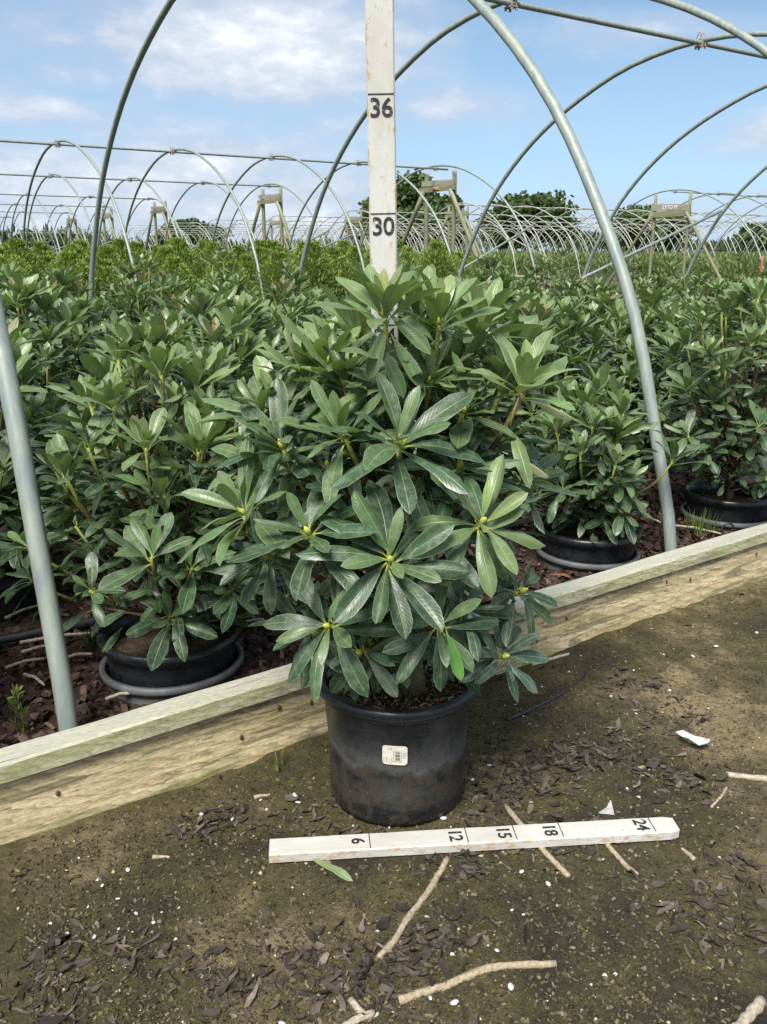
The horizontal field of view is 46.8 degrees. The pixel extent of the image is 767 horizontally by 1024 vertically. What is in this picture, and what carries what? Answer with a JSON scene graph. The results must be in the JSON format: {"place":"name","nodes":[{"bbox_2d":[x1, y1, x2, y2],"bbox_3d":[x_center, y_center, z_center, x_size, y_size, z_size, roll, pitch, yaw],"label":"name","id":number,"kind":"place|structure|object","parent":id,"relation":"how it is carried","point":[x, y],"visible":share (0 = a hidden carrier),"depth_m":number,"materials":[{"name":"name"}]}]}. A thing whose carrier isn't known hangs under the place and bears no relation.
{"place":"outdoors","nodes":[
{"label":"outdoors","id":0,"kind":"place"},
{"bbox_2d":[0,251,766,1023],"bbox_3d":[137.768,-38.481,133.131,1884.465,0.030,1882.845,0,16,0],"label":"ground","id":1,"kind":"structure","parent":0,"point":[752,965],"depth_m":1.35,"materials":[{"name":"soil"}]},
{"bbox_2d":[0,245,31,312],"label":"feathery conifer","id":2,"kind":"object","parent":1,"relation":"on","point":[5,258],"visible":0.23,"depth_m":8.78,"materials":[{"name":"green plant"}]},
{"bbox_2d":[0,242,38,302],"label":"feathery conifer","id":3,"kind":"object","parent":1,"relation":"on","point":[16,257],"visible":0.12,"depth_m":9.41,"materials":[{"name":"green plant"}]},
{"bbox_2d":[7,238,48,282],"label":"feathery conifer","id":4,"kind":"object","parent":1,"relation":"on","point":[17,247],"visible":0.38,"depth_m":10.21,"materials":[{"name":"green plant"}]},
{"bbox_2d":[1,233,56,247],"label":"broadleaf tree","id":5,"kind":"object","parent":1,"relation":"on","point":[30,239],"visible":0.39,"depth_m":141.36,"materials":[{"name":"green plant"}]},
{"bbox_2d":[30,240,56,267],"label":"feathery conifer","id":6,"kind":"object","parent":1,"relation":"on","point":[40,247],"visible":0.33,"depth_m":11.45,"materials":[{"name":"green plant"}]},
{"bbox_2d":[0,203,132,250],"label":"tunnel frame","id":7,"kind":"object","parent":1,"relation":"on","point":[59,205],"visible":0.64,"depth_m":26.30,"materials":[{"name":"metal"}]},
{"bbox_2d":[39,250,106,323],"bbox_3d":[-3.272,-2.257,9.320,0.738,0.975,0.760,-9,19,-27],"label":"feathery conifer","id":8,"kind":"object","parent":1,"relation":"on","point":[64,258],"visible":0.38,"depth_m":9.16,"materials":[{"name":"green plant"}]},
{"bbox_2d":[0,193,185,252],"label":"tunnel frame","id":9,"kind":"object","parent":1,"relation":"on","point":[92,196],"visible":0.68,"depth_m":21.87,"materials":[{"name":"metal"}]},
{"bbox_2d":[80,258,127,331],"bbox_3d":[-2.991,-2.300,9.604,0.677,0.895,0.685,5,17,16],"label":"feathery conifer","id":10,"kind":"object","parent":1,"relation":"on","point":[104,268],"visible":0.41,"depth_m":9.43,"materials":[{"name":"green plant"}]},
{"bbox_2d":[95,244,129,317],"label":"feathery conifer","id":11,"kind":"object","parent":1,"relation":"on","point":[105,252],"visible":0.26,"depth_m":10.05,"materials":[{"name":"green plant"}]},
{"bbox_2d":[111,237,143,319],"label":"feathery conifer","id":12,"kind":"object","parent":1,"relation":"on","point":[120,247],"visible":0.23,"depth_m":11.56,"materials":[{"name":"green plant"}]},
{"bbox_2d":[145,201,171,251],"bbox_3d":[-5.881,-6.932,23.403,0.175,2.420,3.354,-11,20,-34],"label":"wooden end frame","id":13,"kind":"object","parent":1,"relation":"on","point":[158,209],"visible":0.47,"depth_m":23.36,"materials":[{"name":"wood"}]},
{"bbox_2d":[0,173,328,251],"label":"tunnel frame","id":14,"kind":"object","parent":1,"relation":"on","point":[129,179],"visible":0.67,"depth_m":16.93,"materials":[{"name":"metal"}]},
{"bbox_2d":[144,245,193,295],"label":"feathery conifer","id":15,"kind":"object","parent":1,"relation":"on","point":[163,253],"visible":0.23,"depth_m":10.54,"materials":[{"name":"green plant"}]},
{"bbox_2d":[148,255,200,322],"bbox_3d":[-2.382,-2.471,10.147,0.662,0.914,0.681,-6,17,-19],"label":"feathery conifer","id":16,"kind":"object","parent":1,"relation":"on","point":[172,265],"visible":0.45,"depth_m":10.00,"materials":[{"name":"green plant"}]},
{"bbox_2d":[152,236,206,296],"bbox_3d":[-2.583,-2.907,11.213,0.809,1.145,0.808,-1,17,-4],"label":"feathery conifer","id":17,"kind":"object","parent":1,"relation":"on","point":[179,244],"visible":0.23,"depth_m":11.01,"materials":[{"name":"green plant"}]},
{"bbox_2d":[145,217,233,250],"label":"broadleaf tree","id":18,"kind":"object","parent":1,"relation":"on","point":[181,223],"visible":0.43,"depth_m":140.39,"materials":[{"name":"green plant"}]},
{"bbox_2d":[186,241,243,295],"bbox_3d":[-2.130,-2.857,11.144,0.790,1.089,0.790,-2,17,-7],"label":"feathery conifer","id":19,"kind":"object","parent":1,"relation":"on","point":[210,247],"visible":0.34,"depth_m":10.94,"materials":[{"name":"green plant"}]},
{"bbox_2d":[199,250,253,300],"bbox_3d":[-1.806,-2.520,10.196,0.669,0.980,0.669,-5,17,-15],"label":"feathery conifer","id":20,"kind":"object","parent":1,"relation":"on","point":[219,266],"visible":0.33,"depth_m":10.05,"materials":[{"name":"green plant"}]},
{"bbox_2d":[54,228,423,251],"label":"tunnel frame","id":21,"kind":"object","parent":1,"relation":"on","point":[219,232],"visible":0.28,"depth_m":62.00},
{"bbox_2d":[238,254,266,298],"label":"feathery conifer","id":22,"kind":"object","parent":1,"relation":"on","point":[248,263],"visible":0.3,"depth_m":11.24,"materials":[{"name":"green plant"}]},
{"bbox_2d":[0,139,537,300],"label":"tunnel frame","id":23,"kind":"object","parent":1,"relation":"on","point":[58,144],"visible":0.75,"depth_m":12.21,"materials":[{"name":"metal"}]},
{"bbox_2d":[246,187,295,251],"bbox_3d":[-2.337,-5.460,18.432,0.174,2.420,3.353,-11,20,-34],"label":"wooden end frame","id":24,"kind":"object","parent":1,"relation":"on","point":[277,199],"visible":0.43,"depth_m":18.08,"materials":[{"name":"wood"}]},
{"bbox_2d":[85,227,464,251],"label":"tunnel frame","id":25,"kind":"object","parent":1,"relation":"on","point":[261,233],"visible":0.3,"depth_m":57.63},
{"bbox_2d":[251,250,306,304],"bbox_3d":[-1.258,-2.653,10.653,0.734,0.977,0.749,-9,19,-27],"label":"feathery conifer","id":26,"kind":"object","parent":1,"relation":"on","point":[269,275],"visible":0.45,"depth_m":10.48,"materials":[{"name":"green plant"}]},
{"bbox_2d":[290,240,342,301],"bbox_3d":[-0.862,-2.784,10.895,0.796,1.090,0.797,-3,17,-11],"label":"feathery conifer","id":27,"kind":"object","parent":1,"relation":"on","point":[316,258],"visible":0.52,"depth_m":10.71,"materials":[{"name":"green plant"}]},
{"bbox_2d":[119,224,526,251],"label":"tunnel frame","id":28,"kind":"object","parent":1,"relation":"on","point":[303,235],"visible":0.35,"depth_m":52.98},
{"bbox_2d":[312,858,352,880],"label":"fallen leaf","id":29,"kind":"object","parent":1,"relation":"on","point":[340,872],"visible":1,"depth_m":1.35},
{"bbox_2d":[310,246,357,298],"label":"feathery conifer","id":30,"kind":"object","parent":1,"relation":"on","point":[334,253],"visible":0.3,"depth_m":11.10,"materials":[{"name":"green plant"}]},
{"bbox_2d":[341,245,367,296],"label":"feathery conifer","id":31,"kind":"object","parent":1,"relation":"on","point":[353,253],"visible":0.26,"depth_m":12.72,"materials":[{"name":"green plant"}]},
{"bbox_2d":[154,222,586,252],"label":"tunnel frame","id":32,"kind":"object","parent":1,"relation":"on","point":[369,237],"visible":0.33,"depth_m":50.15,"materials":[{"name":"metal"}]},
{"bbox_2d":[177,256,582,827],"bbox_3d":[0.001,0.064,1.392,0.601,0.906,0.594,0,16,0],"label":"potted rhododendron","id":33,"kind":"object","parent":1,"relation":"on","point":[397,756],"visible":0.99,"depth_m":1.27,"materials":[{"name":"plant"}]},
{"bbox_2d":[365,0,398,688],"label":"standing ruler","id":34,"kind":"object","parent":33,"relation":"in","point":[380,66],"visible":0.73,"depth_m":1.25,"materials":[{"name":"white paint"}]},
{"bbox_2d":[0,523,766,844],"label":"timber edging","id":35,"kind":"object","parent":1,"relation":"on","point":[59,779],"visible":0.62,"depth_m":1.61,"materials":[{"name":"wood"}]},
{"bbox_2d":[0,0,766,731],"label":"tunnel frame","id":36,"kind":"object","parent":1,"relation":"on","point":[38,546],"visible":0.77,"depth_m":2.44,"materials":[{"name":"metal"}]},
{"bbox_2d":[0,223,766,252],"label":"treeline","id":37,"kind":"object","parent":1,"relation":"on","point":[721,246],"visible":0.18,"depth_m":209.10,"materials":[{"name":"green plant"}]},
{"bbox_2d":[0,593,766,1023],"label":"leaf litter","id":38,"kind":"object","parent":1,"relation":"on","point":[528,771],"visible":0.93,"depth_m":1.25,"materials":[{"name":"plant"}]},
{"bbox_2d":[0,361,766,748],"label":"mulch bed","id":39,"kind":"object","parent":1,"relation":"on","point":[106,691],"visible":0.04,"depth_m":1.91,"materials":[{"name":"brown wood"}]},
{"bbox_2d":[7,684,31,734],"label":"weed seedling","id":40,"kind":"object","parent":39,"relation":"on","point":[16,688],"visible":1,"depth_m":1.53,"materials":[{"name":"green plant"}]},
{"bbox_2d":[0,262,40,328],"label":"potted rhododendron","id":41,"kind":"object","parent":39,"relation":"on","point":[10,269],"visible":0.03,"depth_m":4.25,"materials":[{"name":"green plant"}]},
{"bbox_2d":[0,317,110,622],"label":"potted rhododendron","id":42,"kind":"object","parent":39,"relation":"on","point":[52,401],"visible":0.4,"depth_m":1.98,"materials":[{"name":"green plant"}]},
{"bbox_2d":[0,269,129,535],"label":"potted rhododendron","id":43,"kind":"object","parent":39,"relation":"on","point":[18,294],"visible":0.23,"depth_m":2.53,"materials":[{"name":"green plant"}]},
{"bbox_2d":[6,261,138,405],"bbox_3d":[-1.296,-0.573,3.675,0.589,0.901,0.604,6,18,20],"label":"potted rhododendron","id":44,"kind":"object","parent":39,"relation":"on","point":[62,277],"visible":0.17,"depth_m":3.58,"materials":[{"name":"green plant"}]},
{"bbox_2d":[87,276,163,355],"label":"potted rhododendron","id":45,"kind":"object","parent":39,"relation":"on","point":[117,299],"visible":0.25,"depth_m":4.56,"materials":[{"name":"green plant"}]},
{"bbox_2d":[89,252,189,348],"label":"potted rhododendron","id":46,"kind":"object","parent":39,"relation":"on","point":[124,272],"visible":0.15,"depth_m":5.07,"materials":[{"name":"green plant"}]},
{"bbox_2d":[123,256,173,326],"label":"potted rhododendron","id":47,"kind":"object","parent":39,"relation":"on","point":[162,281],"visible":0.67,"depth_m":4.43,"materials":[{"name":"green plant"}]},
{"bbox_2d":[0,314,306,687],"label":"potted rhododendron","id":48,"kind":"object","parent":39,"relation":"on","point":[165,636],"visible":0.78,"depth_m":1.59,"materials":[{"name":"plant"}]},
{"bbox_2d":[99,642,243,704],"bbox_3d":[-0.422,0.388,1.805,0.283,0.200,0.283,-1,16,0],"label":"socket pot","id":49,"kind":"object","parent":48,"relation":"in","point":[140,695],"visible":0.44,"depth_m":1.67,"materials":[{"name":"grey plastic"}]},
{"bbox_2d":[136,286,236,407],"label":"potted rhododendron","id":50,"kind":"object","parent":39,"relation":"on","point":[172,306],"visible":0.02,"depth_m":3.36,"materials":[{"name":"green plant"}]},
{"bbox_2d":[86,291,304,572],"bbox_3d":[-0.496,-0.148,2.337,0.622,0.847,0.591,0,16,0],"label":"potted rhododendron","id":51,"kind":"object","parent":39,"relation":"on","point":[243,340],"visible":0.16,"depth_m":2.20,"materials":[{"name":"green plant"}]},
{"bbox_2d":[189,251,238,292],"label":"potted rhododendron","id":52,"kind":"object","parent":39,"relation":"on","point":[213,260],"visible":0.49,"depth_m":4.68,"materials":[{"name":"green plant"}]},
{"bbox_2d":[200,248,244,303],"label":"potted rhododendron","id":53,"kind":"object","parent":39,"relation":"on","point":[230,269],"visible":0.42,"depth_m":5.07,"materials":[{"name":"green plant"}]},
{"bbox_2d":[205,274,267,327],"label":"potted rhododendron","id":54,"kind":"object","parent":39,"relation":"on","point":[235,282],"visible":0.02,"depth_m":4.93,"materials":[{"name":"green plant"}]},
{"bbox_2d":[158,281,317,468],"bbox_3d":[-0.520,-0.343,2.996,0.633,0.846,0.626,0,16,0],"label":"potted rhododendron","id":55,"kind":"object","parent":39,"relation":"on","point":[253,306],"visible":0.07,"depth_m":2.86,"materials":[{"name":"green plant"}]},
{"bbox_2d":[259,304,321,440],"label":"potted rhododendron","id":56,"kind":"object","parent":39,"relation":"on","point":[290,313],"visible":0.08,"depth_m":3.72,"materials":[{"name":"green plant"}]},
{"bbox_2d":[258,263,332,340],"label":"potted rhododendron","id":57,"kind":"object","parent":39,"relation":"on","point":[296,300],"visible":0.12,"depth_m":4.11,"materials":[{"name":"green plant"}]},
{"bbox_2d":[0,491,648,644],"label":"irrigation hose","id":58,"kind":"object","parent":39,"relation":"on","point":[27,634],"visible":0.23,"depth_m":1.96,"materials":[{"name":"plastic"}]},
{"bbox_2d":[304,295,482,499],"bbox_3d":[0.013,-0.242,2.677,0.656,0.834,0.556,6,18,21],"label":"potted rhododendron","id":59,"kind":"object","parent":39,"relation":"on","point":[363,346],"visible":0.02,"depth_m":2.59,"materials":[{"name":"green plant"}]},
{"bbox_2d":[464,252,517,281],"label":"potted rhododendron","id":60,"kind":"object","parent":39,"relation":"on","point":[485,263],"visible":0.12,"depth_m":7.18,"materials":[{"name":"green plant"}]},
{"bbox_2d":[440,283,558,439],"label":"potted rhododendron","id":61,"kind":"object","parent":39,"relation":"on","point":[518,293],"visible":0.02,"depth_m":3.55,"materials":[{"name":"green plant"}]},
{"bbox_2d":[451,265,551,400],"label":"potted rhododendron","id":62,"kind":"object","parent":39,"relation":"on","point":[508,280],"visible":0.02,"depth_m":4.30,"materials":[{"name":"green plant"}]},
{"bbox_2d":[511,277,558,309],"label":"potted rhododendron","id":63,"kind":"object","parent":39,"relation":"on","point":[526,284],"visible":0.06,"depth_m":6.16,"materials":[{"name":"green plant"}]},
{"bbox_2d":[518,257,568,297],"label":"potted rhododendron","id":64,"kind":"object","parent":39,"relation":"on","point":[532,271],"visible":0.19,"depth_m":7.39,"materials":[{"name":"green plant"}]},
{"bbox_2d":[471,292,619,505],"bbox_3d":[0.525,-0.327,3.011,0.600,0.807,0.596,6,17,18],"label":"potted rhododendron","id":65,"kind":"object","parent":39,"relation":"on","point":[544,308],"visible":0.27,"depth_m":2.85,"materials":[{"name":"green plant"}]},
{"bbox_2d":[543,248,576,312],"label":"potted rhododendron","id":66,"kind":"object","parent":39,"relation":"on","point":[563,254],"visible":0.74,"depth_m":6.47,"materials":[{"name":"green plant"}]},
{"bbox_2d":[547,272,592,313],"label":"potted rhododendron","id":67,"kind":"object","parent":39,"relation":"on","point":[570,284],"visible":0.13,"depth_m":6.47,"materials":[{"name":"green plant"}]},
{"bbox_2d":[549,277,654,434],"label":"potted rhododendron","id":68,"kind":"object","parent":39,"relation":"on","point":[602,290],"visible":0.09,"depth_m":3.84,"materials":[{"name":"green plant"}]},
{"bbox_2d":[501,361,711,563],"bbox_3d":[0.547,-0.075,2.392,0.490,0.676,0.503,-10,19,-30],"label":"potted rhododendron","id":69,"kind":"object","parent":39,"relation":"on","point":[588,533],"visible":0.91,"depth_m":2.27,"materials":[{"name":"plant"}]},
{"bbox_2d":[535,538,640,573],"bbox_3d":[0.557,0.196,2.454,0.283,0.200,0.283,1,16,0],"label":"socket pot","id":70,"kind":"object","parent":69,"relation":"in","point":[553,562],"visible":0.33,"depth_m":2.32,"materials":[{"name":"grey plastic"}]},
{"bbox_2d":[569,283,732,474],"bbox_3d":[1.006,-0.445,3.364,0.624,0.833,0.638,0,16,0],"label":"potted rhododendron","id":71,"kind":"object","parent":39,"relation":"on","point":[624,347],"visible":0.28,"depth_m":3.22,"materials":[{"name":"green plant"}]},
{"bbox_2d":[636,271,686,302],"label":"potted rhododendron","id":72,"kind":"object","parent":39,"relation":"on","point":[660,284],"visible":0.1,"depth_m":6.23,"materials":[{"name":"green plant"}]},
{"bbox_2d":[635,261,699,297],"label":"potted rhododendron","id":73,"kind":"object","parent":39,"relation":"on","point":[673,269],"visible":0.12,"depth_m":7.01,"materials":[{"name":"green plant"}]},
{"bbox_2d":[673,272,721,321],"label":"potted rhododendron","id":74,"kind":"object","parent":39,"relation":"on","point":[689,292],"visible":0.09,"depth_m":6.65,"materials":[{"name":"green plant"}]},
{"bbox_2d":[633,276,766,522],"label":"potted rhododendron","id":75,"kind":"object","parent":39,"relation":"on","point":[742,501],"visible":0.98,"depth_m":2.62,"materials":[{"name":"plant"}]},
{"bbox_2d":[680,502,766,530],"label":"socket pot","id":76,"kind":"object","parent":75,"relation":"in","point":[739,526],"visible":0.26,"depth_m":2.67,"materials":[{"name":"grey plastic"}]},
{"bbox_2d":[681,507,722,537],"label":"weed tuft","id":77,"kind":"object","parent":39,"relation":"on","point":[700,531],"visible":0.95,"depth_m":2.63,"materials":[{"name":"green plant"}]},
{"bbox_2d":[674,278,758,389],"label":"potted rhododendron","id":78,"kind":"object","parent":39,"relation":"on","point":[717,285],"visible":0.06,"depth_m":5.21,"materials":[{"name":"green plant"}]},
{"bbox_2d":[733,294,766,384],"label":"potted rhododendron","id":79,"kind":"object","parent":39,"relation":"on","point":[763,302],"visible":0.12,"depth_m":5.54,"materials":[{"name":"green plant"}]},
{"bbox_2d":[6,582,766,1023],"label":"soil crumb layer","id":80,"kind":"object","parent":1,"relation":"on","point":[464,984],"visible":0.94,"depth_m":1.26,"materials":[{"name":"brown soil"}]},
{"bbox_2d":[10,589,766,1023],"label":"soil grit","id":81,"kind":"object","parent":1,"relation":"on","point":[174,883],"visible":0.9,"depth_m":1.27,"materials":[{"name":"soil"}]},
{"bbox_2d":[17,595,766,1023],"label":"white crumbs","id":82,"kind":"object","parent":1,"relation":"on","point":[423,915],"visible":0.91,"depth_m":1.27,"materials":[{"name":"white perlite"}]},
{"bbox_2d":[358,169,457,245],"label":"broadleaf tree","id":83,"kind":"object","parent":1,"relation":"on","point":[408,195],"visible":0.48,"depth_m":101.99,"materials":[{"name":"green plant"}]},
{"bbox_2d":[376,856,450,958],"bbox_3d":[0.049,0.573,1.289,0.014,0.022,0.218,9,19,28],"label":"dry stick","id":84,"kind":"object","parent":1,"relation":"on","point":[410,914],"visible":1,"depth_m":1.28,"materials":[{"name":"wood"}]},
{"bbox_2d":[198,218,657,252],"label":"tunnel frame","id":85,"kind":"object","parent":1,"relation":"on","point":[435,229],"visible":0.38,"depth_m":46.46,"materials":[{"name":"metal"}]},
{"bbox_2d":[414,240,462,279],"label":"feathery conifer","id":86,"kind":"object","parent":1,"relation":"on","point":[437,253],"visible":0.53,"depth_m":11.79,"materials":[{"name":"green plant"}]},
{"bbox_2d":[402,170,478,256],"bbox_3d":[0.887,-4.361,14.723,0.176,2.420,3.316,-11,20,-34],"label":"wooden end frame","id":87,"kind":"object","parent":1,"relation":"on","point":[450,186],"visible":0.53,"depth_m":14.39,"materials":[{"name":"beige wood"}]},
{"bbox_2d":[429,194,465,246],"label":"broadleaf tree","id":88,"kind":"object","parent":1,"relation":"on","point":[447,198],"visible":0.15,"depth_m":109.25,"materials":[{"name":"green plant"}]},
{"bbox_2d":[437,206,481,255],"bbox_3d":[2.142,-7.744,26.142,0.175,2.420,3.432,-11,20,-34],"label":"wooden end frame","id":89,"kind":"object","parent":1,"relation":"on","point":[464,213],"visible":0.43,"depth_m":25.78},
{"bbox_2d":[269,817,679,862],"bbox_3d":[0.148,0.520,1.409,0.654,0.019,0.041,-1,17,-5],"label":"lying ruler","id":90,"kind":"object","parent":1,"relation":"on","point":[368,845],"visible":1,"depth_m":1.40,"materials":[{"name":"white paint"}]},
{"bbox_2d":[397,960,556,1004],"bbox_3d":[0.123,0.614,1.167,0.220,0.017,0.027,-4,17,-15],"label":"dry stick","id":91,"kind":"object","parent":1,"relation":"on","point":[464,976],"visible":1,"depth_m":1.17,"materials":[{"name":"wood"}]},
{"bbox_2d":[256,215,740,252],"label":"tunnel frame","id":92,"kind":"object","parent":1,"relation":"on","point":[508,226],"visible":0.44,"depth_m":41.69,"materials":[{"name":"metal"}]},
{"bbox_2d":[473,189,581,251],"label":"broadleaf tree","id":93,"kind":"object","parent":1,"relation":"on","point":[540,199],"visible":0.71,"depth_m":110.56,"materials":[{"name":"green plant"}]},
{"bbox_2d":[290,250,766,281],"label":"crop","id":94,"kind":"object","parent":1,"relation":"on","point":[747,264],"visible":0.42,"depth_m":22.70,"materials":[{"name":"green plant"}]},
{"bbox_2d":[503,804,570,877],"bbox_3d":[0.242,0.526,1.423,0.012,0.010,0.194,-6,18,-21],"label":"dry stick","id":95,"kind":"object","parent":1,"relation":"on","point":[542,849],"visible":0.81,"depth_m":1.39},
{"bbox_2d":[323,209,766,274],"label":"tunnel frame","id":96,"kind":"object","parent":1,"relation":"on","point":[538,217],"visible":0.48,"depth_m":35.82,"materials":[{"name":"metal"}]},
{"bbox_2d":[506,667,589,720],"bbox_3d":[0.366,0.390,1.896,0.030,0.014,0.328,14,22,40],"label":"drip tube","id":97,"kind":"object","parent":1,"relation":"on","point":[568,688],"visible":1,"depth_m":1.86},
{"bbox_2d":[413,203,766,278],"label":"tunnel frame","id":98,"kind":"object","parent":1,"relation":"on","point":[629,211],"visible":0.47,"depth_m":28.77,"materials":[{"name":"metal"}]},
{"bbox_2d":[593,202,696,251],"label":"broadleaf tree","id":99,"kind":"object","parent":1,"relation":"on","point":[626,216],"visible":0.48,"depth_m":121.24,"materials":[{"name":"green plant"}]},
{"bbox_2d":[606,193,721,283],"bbox_3d":[6.501,-6.017,20.312,0.177,2.420,3.652,-11,20,-34],"label":"wooden end frame","id":100,"kind":"object","parent":1,"relation":"on","point":[662,210],"visible":0.82,"depth_m":20.04,"materials":[{"name":"wood"}]},
{"bbox_2d":[585,189,766,281],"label":"tunnel frame","id":101,"kind":"object","parent":1,"relation":"on","point":[719,193],"visible":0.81,"depth_m":20.96,"materials":[{"name":"metal"}]},
{"bbox_2d":[732,221,766,251],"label":"broadleaf tree","id":102,"kind":"object","parent":1,"relation":"on","point":[747,238],"visible":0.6,"depth_m":132.31,"materials":[{"name":"green plant"}]},
{"bbox_2d":[732,995,766,1023],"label":"dry stick","id":103,"kind":"object","parent":1,"relation":"on","point":[755,1007],"visible":1,"depth_m":1.11,"materials":[{"name":"wood"}]},
{"bbox_2d":[0,0,766,250],"label":"sky","id":104,"kind":"structure","parent":0,"point":[263,78],"materials":[{"name":"blue"}]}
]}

